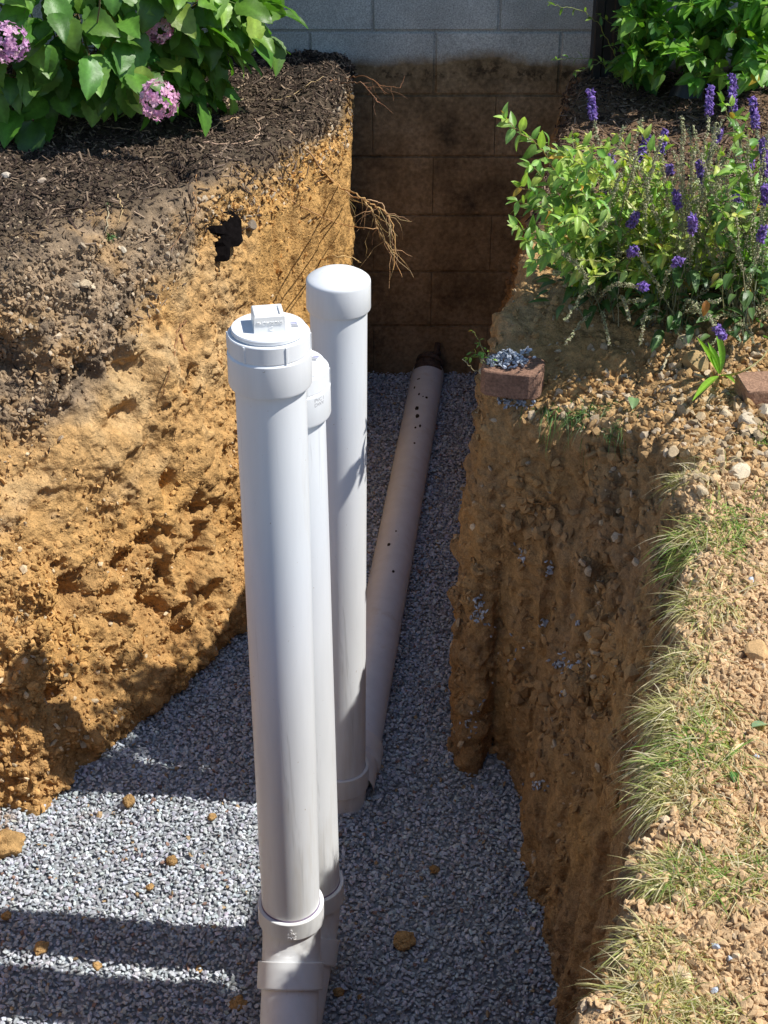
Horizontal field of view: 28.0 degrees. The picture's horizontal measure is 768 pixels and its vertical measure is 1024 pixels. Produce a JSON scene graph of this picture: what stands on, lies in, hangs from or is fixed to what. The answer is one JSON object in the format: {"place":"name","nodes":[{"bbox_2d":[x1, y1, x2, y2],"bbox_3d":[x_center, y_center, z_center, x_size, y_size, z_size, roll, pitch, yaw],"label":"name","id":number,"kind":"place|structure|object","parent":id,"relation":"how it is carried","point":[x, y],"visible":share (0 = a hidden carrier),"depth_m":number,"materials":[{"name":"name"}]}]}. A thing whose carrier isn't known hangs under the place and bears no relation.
{"place":"outdoors","nodes":[
{"label":"outdoors","id":0,"kind":"place"},
{"bbox_2d":[0,51,767,1023],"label":"terrain","id":1,"kind":"structure","parent":0,"point":[586,875],"depth_m":3.63,"materials":[{"name":"soil"}]},
{"bbox_2d":[1,172,10,177],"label":"stone","id":2,"kind":"object","parent":1,"relation":"on","point":[5,174],"visible":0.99,"depth_m":3.93,"materials":[{"name":"stone"}]},
{"bbox_2d":[37,177,45,183],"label":"stone","id":3,"kind":"object","parent":1,"relation":"on","point":[41,180],"visible":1,"depth_m":3.87,"materials":[{"name":"stone"}]},
{"bbox_2d":[79,279,91,287],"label":"stone","id":4,"kind":"object","parent":1,"relation":"on","point":[85,283],"visible":1,"depth_m":3.58,"materials":[{"name":"stone"}]},
{"bbox_2d":[92,207,108,256],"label":"dry twig","id":5,"kind":"object","parent":1,"relation":"on","point":[106,221],"visible":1,"depth_m":3.67,"materials":[{"name":"beige wood"}]},
{"bbox_2d":[120,246,126,252],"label":"stone","id":6,"kind":"object","parent":1,"relation":"on","point":[123,250],"visible":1,"depth_m":3.69,"materials":[{"name":"stone"}]},
{"bbox_2d":[141,223,163,240],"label":"dry twig","id":7,"kind":"object","parent":1,"relation":"on","point":[151,232],"visible":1,"depth_m":3.74,"materials":[{"name":"beige wood"}]},
{"bbox_2d":[162,320,191,396],"bbox_3d":[-0.514,-0.384,3.840,0.038,0.128,0.190,5,32,9],"label":"buried root","id":8,"kind":"object","parent":1,"relation":"on","point":[181,324],"visible":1,"depth_m":3.86,"materials":[{"name":"brown plant"}]},
{"bbox_2d":[174,416,182,477],"bbox_3d":[-0.522,-0.165,3.908,0.016,0.162,0.034,0,31,0],"label":"buried root","id":9,"kind":"object","parent":1,"relation":"attached to","point":[177,444],"visible":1,"depth_m":3.89,"materials":[{"name":"brown plant"}]},
{"bbox_2d":[0,49,357,453],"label":"bark mulch","id":10,"kind":"object","parent":1,"relation":"on","point":[146,141],"visible":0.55,"depth_m":4.10,"materials":[{"name":"brown wood"}]},
{"bbox_2d":[0,0,308,151],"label":"hydrangea bush","id":11,"kind":"object","parent":10,"relation":"on","point":[48,84],"visible":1,"depth_m":4.03,"materials":[{"name":"green plant"}]},
{"bbox_2d":[202,117,238,133],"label":"dry twig","id":12,"kind":"object","parent":10,"relation":"on","point":[220,122],"visible":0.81,"depth_m":4.33,"materials":[{"name":"brown wood"}]},
{"bbox_2d":[204,118,260,144],"bbox_3d":[-0.380,-1.049,4.243,0.110,0.023,0.302,12,33,18],"label":"dry twig","id":13,"kind":"object","parent":10,"relation":"on","point":[234,143],"visible":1,"depth_m":4.14,"materials":[{"name":"brown wood"}]},
{"bbox_2d":[223,107,244,115],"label":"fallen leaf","id":14,"kind":"object","parent":10,"relation":"on","point":[228,110],"visible":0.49,"depth_m":4.45,"materials":[{"name":"green plant"}]},
{"bbox_2d":[268,76,323,99],"bbox_3d":[-0.250,-1.269,4.609,0.050,0.033,0.241,27,40,37],"label":"dry twig","id":15,"kind":"object","parent":10,"relation":"on","point":[296,92],"visible":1,"depth_m":4.57,"materials":[{"name":"brown wood"}]},
{"bbox_2d":[166,174,198,249],"bbox_3d":[-0.483,-0.754,3.871,0.062,0.103,0.306,6,32,9],"label":"buried root","id":16,"kind":"object","parent":1,"relation":"on","point":[187,212],"visible":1,"depth_m":3.83,"materials":[{"name":"brown plant"}]},
{"bbox_2d":[207,211,242,261],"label":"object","id":17,"kind":"object","parent":1,"relation":"on","point":[229,231],"visible":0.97,"depth_m":3.95,"materials":[{"name":"black"}]},
{"bbox_2d":[246,219,256,230],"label":"stone","id":18,"kind":"object","parent":1,"relation":"on","point":[252,224],"visible":0.94,"depth_m":4.06,"materials":[{"name":"stone"}]},
{"bbox_2d":[0,371,558,1023],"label":"gravel","id":19,"kind":"structure","parent":1,"relation":"on","point":[82,869],"depth_m":3.50,"materials":[{"name":"grey gravel"}]},
{"bbox_2d":[1,911,11,919],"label":"clay clod","id":20,"kind":"object","parent":19,"relation":"on","point":[5,915],"visible":1,"depth_m":3.37,"materials":[{"name":"soil"}]},
{"bbox_2d":[0,829,25,858],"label":"clay clod","id":21,"kind":"object","parent":19,"relation":"on","point":[11,842],"visible":1,"depth_m":3.52,"materials":[{"name":"soil"}]},
{"bbox_2d":[34,941,48,955],"bbox_3d":[-0.736,0.936,3.300,0.031,0.026,0.036,0,31,0],"label":"clay clod","id":22,"kind":"object","parent":19,"relation":"on","point":[40,947],"visible":1,"depth_m":3.29,"materials":[{"name":"soil"}]},
{"bbox_2d":[92,961,101,970],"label":"clay clod","id":23,"kind":"object","parent":19,"relation":"on","point":[97,965],"visible":1,"depth_m":3.28,"materials":[{"name":"soil"}]},
{"bbox_2d":[122,794,134,807],"bbox_3d":[-0.605,0.685,3.640,0.031,0.024,0.033,0,31,0],"label":"clay clod","id":24,"kind":"object","parent":19,"relation":"on","point":[128,800],"visible":1,"depth_m":3.63,"materials":[{"name":"soil"}]},
{"bbox_2d":[145,883,153,890],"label":"clay clod","id":25,"kind":"object","parent":19,"relation":"on","point":[150,886],"visible":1,"depth_m":3.44,"materials":[{"name":"soil"}]},
{"bbox_2d":[166,855,177,865],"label":"clay clod","id":26,"kind":"object","parent":19,"relation":"on","point":[171,860],"visible":1,"depth_m":3.50,"materials":[{"name":"soil"}]},
{"bbox_2d":[195,965,202,972],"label":"clay clod","id":27,"kind":"object","parent":19,"relation":"on","point":[197,967],"visible":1,"depth_m":3.28,"materials":[{"name":"soil"}]},
{"bbox_2d":[207,813,216,820],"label":"clay clod","id":28,"kind":"object","parent":19,"relation":"on","point":[211,816],"visible":1,"depth_m":3.60,"materials":[{"name":"soil"}]},
{"bbox_2d":[229,995,247,1011],"bbox_3d":[-0.305,1.031,3.224,0.039,0.028,0.038,0,31,0],"label":"clay clod","id":29,"kind":"object","parent":19,"relation":"on","point":[237,1001],"visible":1,"depth_m":3.21,"materials":[{"name":"soil"}]},
{"bbox_2d":[226,304,323,1023],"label":"cleanout pipe","id":30,"kind":"object","parent":19,"relation":"on","point":[269,359],"visible":1,"depth_m":2.65,"materials":[{"name":"white plastic"}]},
{"bbox_2d":[307,350,343,1023],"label":"cleanout pipe","id":31,"kind":"object","parent":19,"relation":"in","point":[331,883],"visible":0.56,"depth_m":2.87,"materials":[{"name":"white plastic"}]},
{"bbox_2d":[333,987,344,996],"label":"clay clod","id":32,"kind":"object","parent":19,"relation":"on","point":[338,991],"visible":1,"depth_m":3.23,"materials":[{"name":"soil"}]},
{"bbox_2d":[357,993,364,1000],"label":"clay clod","id":33,"kind":"object","parent":19,"relation":"on","point":[359,996],"visible":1,"depth_m":3.23,"materials":[{"name":"soil"}]},
{"bbox_2d":[306,264,443,815],"bbox_3d":[0.040,-0.401,4.286,0.149,1.461,2.284,4,31,6],"label":"drain pipe","id":34,"kind":"object","parent":19,"relation":"on","point":[366,626],"visible":0.86,"depth_m":3.46,"materials":[{"name":"white plastic"}]},
{"bbox_2d":[393,931,415,950],"bbox_3d":[0.044,0.924,3.316,0.050,0.036,0.052,0,31,0],"label":"clay clod","id":35,"kind":"object","parent":19,"relation":"on","point":[404,940],"visible":1,"depth_m":3.31,"materials":[{"name":"soil"}]},
{"bbox_2d":[429,865,439,873],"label":"clay clod","id":36,"kind":"object","parent":19,"relation":"on","point":[434,869],"visible":1,"depth_m":3.47,"materials":[{"name":"soil"}]},
{"bbox_2d":[264,184,378,234],"bbox_3d":[-0.167,-0.830,4.365,0.306,0.358,0.753,0,31,0],"label":"hanging root","id":37,"kind":"object","parent":1,"relation":"hanging from","point":[321,216],"visible":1,"depth_m":4.39,"materials":[{"name":"brown plant"}]},
{"bbox_2d":[303,255,360,263],"bbox_3d":[-0.164,-0.708,4.309,0.077,0.307,0.739,-6,32,-9],"label":"hanging root","id":38,"kind":"object","parent":1,"relation":"hanging from","point":[337,257],"visible":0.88,"depth_m":3.95,"materials":[{"name":"brown plant"}]},
{"bbox_2d":[288,130,412,281],"bbox_3d":[-0.124,-0.878,4.391,0.283,0.437,0.796,-7,32,-11],"label":"hanging root","id":39,"kind":"object","parent":1,"relation":"hanging from","point":[364,199],"visible":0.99,"depth_m":4.10,"materials":[{"name":"brown plant"}]},
{"bbox_2d":[330,75,404,110],"bbox_3d":[-0.065,-1.277,4.609,0.137,0.095,0.348,-20,37,-30],"label":"hanging root","id":40,"kind":"object","parent":1,"relation":"hanging from","point":[369,87],"visible":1,"depth_m":4.52,"materials":[{"name":"brown plant"}]},
{"bbox_2d":[464,330,497,365],"bbox_3d":[0.204,-0.337,3.175,0.075,0.063,0.048,11,33,17],"label":"rim seedling","id":41,"kind":"object","parent":1,"relation":"on","point":[481,354],"visible":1,"depth_m":3.18,"materials":[{"name":"green plant"}]},
{"bbox_2d":[480,353,544,399],"bbox_3d":[0.268,-0.283,3.203,0.129,0.058,0.100,7,32,11],"label":"edging brick","id":42,"kind":"object","parent":1,"relation":"on","point":[520,382],"visible":0.96,"depth_m":3.17,"materials":[{"name":"brick"}]},
{"bbox_2d":[486,346,535,368],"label":"gravel","id":43,"kind":"structure","parent":42,"relation":"on","point":[514,356],"depth_m":3.18,"materials":[{"name":"grey gravel"}]},
{"bbox_2d":[497,397,536,409],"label":"gravel","id":44,"kind":"structure","parent":1,"relation":"on","point":[519,402],"depth_m":3.21,"materials":[{"name":"grey gravel"}]},
{"bbox_2d":[459,543,590,790],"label":"gravel","id":45,"kind":"structure","parent":1,"relation":"on","point":[544,624],"depth_m":3.41,"materials":[{"name":"grey gravel"}]},
{"bbox_2d":[493,102,626,299],"bbox_3d":[0.357,-0.588,3.081,0.236,0.496,0.481,11,33,18],"label":"sprawling weed","id":46,"kind":"object","parent":1,"relation":"on","point":[567,219],"visible":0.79,"depth_m":3.02,"materials":[{"name":"green plant"}]},
{"bbox_2d":[508,293,638,475],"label":"grass","id":47,"kind":"structure","parent":1,"relation":"on","point":[571,419],"depth_m":3.16,"materials":[{"name":"green plant"}]},
{"bbox_2d":[529,88,680,345],"bbox_3d":[0.474,-0.594,3.186,0.341,0.429,0.580,0,31,0],"label":"salvia plant","id":48,"kind":"object","parent":1,"relation":"on","point":[610,288],"visible":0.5,"depth_m":3.19,"materials":[{"name":"green plant"}]},
{"bbox_2d":[446,76,767,1023],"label":"soil crumbs","id":49,"kind":"object","parent":1,"relation":"on","point":[596,636],"visible":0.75,"depth_m":2.73,"materials":[{"name":"brown soil"}]},
{"bbox_2d":[628,397,638,409],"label":"fallen leaf","id":50,"kind":"object","parent":49,"relation":"on","point":[633,402],"visible":1,"depth_m":3.10,"materials":[{"name":"green plant"}]},
{"bbox_2d":[730,771,737,784],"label":"fallen leaf","id":51,"kind":"object","parent":49,"relation":"on","point":[732,775],"visible":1,"depth_m":2.10,"materials":[{"name":"green plant"}]},
{"bbox_2d":[752,721,767,726],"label":"fallen leaf","id":52,"kind":"object","parent":49,"relation":"on","point":[754,724],"visible":0.95,"depth_m":2.20,"materials":[{"name":"green plant"}]},
{"bbox_2d":[640,431,648,438],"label":"stone","id":53,"kind":"object","parent":1,"relation":"on","point":[644,434],"visible":0.94,"depth_m":3.00,"materials":[{"name":"stone"}]},
{"bbox_2d":[523,69,767,289],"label":"bark mulch","id":54,"kind":"object","parent":1,"relation":"on","point":[658,108],"visible":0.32,"depth_m":4.53,"materials":[{"name":"brown wood"}]},
{"bbox_2d":[548,2,635,89],"bbox_3d":[0.608,-1.377,4.547,0.160,0.361,0.510,21,37,30],"label":"climbing vine","id":55,"kind":"object","parent":54,"relation":"on","point":[604,63],"visible":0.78,"depth_m":4.58,"materials":[{"name":"green plant"}]},
{"bbox_2d":[607,0,678,95],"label":"broadleaf weed","id":56,"kind":"object","parent":54,"relation":"on","point":[650,67],"visible":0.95,"depth_m":4.51,"materials":[{"name":"green plant"}]},
{"bbox_2d":[558,124,753,306],"bbox_3d":[0.593,-0.612,3.255,0.509,0.488,0.537,0,31,0],"label":"yellow green weed","id":57,"kind":"object","parent":54,"relation":"on","point":[633,201],"visible":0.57,"depth_m":3.13,"materials":[{"name":"green plant"}]},
{"bbox_2d":[668,75,704,98],"bbox_3d":[0.914,-1.284,4.646,0.106,0.071,0.033,5,31,8],"label":"plastic flap","id":58,"kind":"object","parent":54,"relation":"on","point":[681,91],"visible":0.55,"depth_m":4.66,"materials":[{"name":"black plastic"}]},
{"bbox_2d":[647,0,741,98],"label":"broadleaf weed","id":59,"kind":"object","parent":54,"relation":"on","point":[696,49],"visible":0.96,"depth_m":4.50,"materials":[{"name":"green plant"}]},
{"bbox_2d":[703,91,767,302],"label":"yellow green weed","id":60,"kind":"object","parent":54,"relation":"on","point":[743,181],"visible":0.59,"depth_m":3.09,"materials":[{"name":"green plant"}]},
{"bbox_2d":[562,422,767,1023],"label":"grass","id":61,"kind":"structure","parent":1,"relation":"on","point":[653,758],"depth_m":2.10,"materials":[{"name":"green plant"}]},
{"bbox_2d":[660,344,674,371],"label":"dry twig","id":62,"kind":"object","parent":1,"relation":"on","point":[662,367],"visible":1,"depth_m":3.20,"materials":[{"name":"beige wood"}]},
{"bbox_2d":[668,445,679,458],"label":"stone","id":63,"kind":"object","parent":1,"relation":"on","point":[673,451],"visible":1,"depth_m":2.86,"materials":[{"name":"stone"}]},
{"bbox_2d":[598,84,761,351],"bbox_3d":[0.622,-0.615,3.157,0.344,0.524,0.584,12,33,18],"label":"salvia plant","id":64,"kind":"object","parent":1,"relation":"on","point":[679,265],"visible":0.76,"depth_m":3.14,"materials":[{"name":"green plant"}]},
{"bbox_2d":[702,300,709,315],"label":"fallen leaf","id":65,"kind":"object","parent":64,"relation":"in","point":[705,306],"visible":1,"depth_m":3.02,"materials":[{"name":"orange plant"}]},
{"bbox_2d":[675,334,689,349],"bbox_3d":[0.627,-0.356,3.217,0.030,0.032,0.036,19,36,28],"label":"stone","id":66,"kind":"object","parent":1,"relation":"on","point":[678,344],"visible":0.73,"depth_m":3.21,"materials":[{"name":"stone"}]},
{"bbox_2d":[682,350,708,372],"bbox_3d":[0.642,-0.306,3.156,0.056,0.041,0.057,0,31,0],"label":"stone","id":67,"kind":"object","parent":1,"relation":"on","point":[696,360],"visible":0.99,"depth_m":3.14,"materials":[{"name":"stone"}]},
{"bbox_2d":[695,485,708,495],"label":"stone","id":68,"kind":"object","parent":1,"relation":"on","point":[702,490],"visible":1,"depth_m":2.70,"materials":[{"name":"stone"}]},
{"bbox_2d":[710,987,717,993],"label":"gravel stone","id":69,"kind":"object","parent":1,"relation":"on","point":[714,990],"visible":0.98,"depth_m":1.78,"materials":[{"name":"grey stone"}]},
{"bbox_2d":[711,943,719,948],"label":"gravel stone","id":70,"kind":"object","parent":1,"relation":"on","point":[715,946],"visible":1,"depth_m":1.83,"materials":[{"name":"grey stone"}]},
{"bbox_2d":[669,73,767,345],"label":"salvia plant","id":71,"kind":"object","parent":1,"relation":"on","point":[746,298],"visible":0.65,"depth_m":3.13,"materials":[{"name":"green plant"}]},
{"bbox_2d":[719,408,732,416],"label":"stone","id":72,"kind":"object","parent":1,"relation":"on","point":[725,412],"visible":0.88,"depth_m":2.97,"materials":[{"name":"stone"}]},
{"bbox_2d":[692,327,767,400],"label":"lance leaved sprout","id":73,"kind":"object","parent":1,"relation":"on","point":[716,360],"visible":0.99,"depth_m":3.06,"materials":[{"name":"green plant"}]},
{"bbox_2d":[730,463,749,479],"bbox_3d":[0.639,-0.072,2.756,0.037,0.026,0.040,0,31,0],"label":"stone","id":74,"kind":"object","parent":1,"relation":"on","point":[743,470],"visible":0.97,"depth_m":2.75,"materials":[{"name":"stone"}]},
{"bbox_2d":[724,0,767,96],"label":"broadleaf weed","id":75,"kind":"object","parent":1,"relation":"on","point":[749,60],"visible":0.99,"depth_m":4.42,"materials":[{"name":"green plant"}]},
{"bbox_2d":[738,412,756,425],"bbox_3d":[0.691,-0.171,2.928,0.034,0.028,0.046,0,31,0],"label":"stone","id":76,"kind":"object","parent":1,"relation":"on","point":[745,417],"visible":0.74,"depth_m":2.92,"materials":[{"name":"stone"}]},
{"bbox_2d":[734,371,767,406],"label":"edging brick","id":77,"kind":"object","parent":1,"relation":"on","point":[753,386],"visible":0.47,"depth_m":3.00,"materials":[{"name":"brick"}]},
{"bbox_2d":[743,639,767,661],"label":"stone","id":78,"kind":"object","parent":1,"relation":"on","point":[754,649],"visible":0.98,"depth_m":2.34,"materials":[{"name":"stone"}]},
{"bbox_2d":[759,404,767,418],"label":"stone","id":79,"kind":"object","parent":1,"relation":"on","point":[763,408],"visible":0.62,"depth_m":2.95,"materials":[{"name":"stone"}]},
{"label":"ground","id":80,"kind":"structure","parent":0,"visible":0},
{"bbox_2d":[0,0,737,375],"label":"house","id":81,"kind":"structure","parent":80,"relation":"on","point":[436,158],"depth_m":5.09,"materials":[{"name":"grey concrete"}]},
{"bbox_2d":[588,0,622,78],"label":"downspout","id":82,"kind":"object","parent":81,"relation":"attached to","point":[603,8],"depth_m":4.84,"materials":[{"name":"metal"}]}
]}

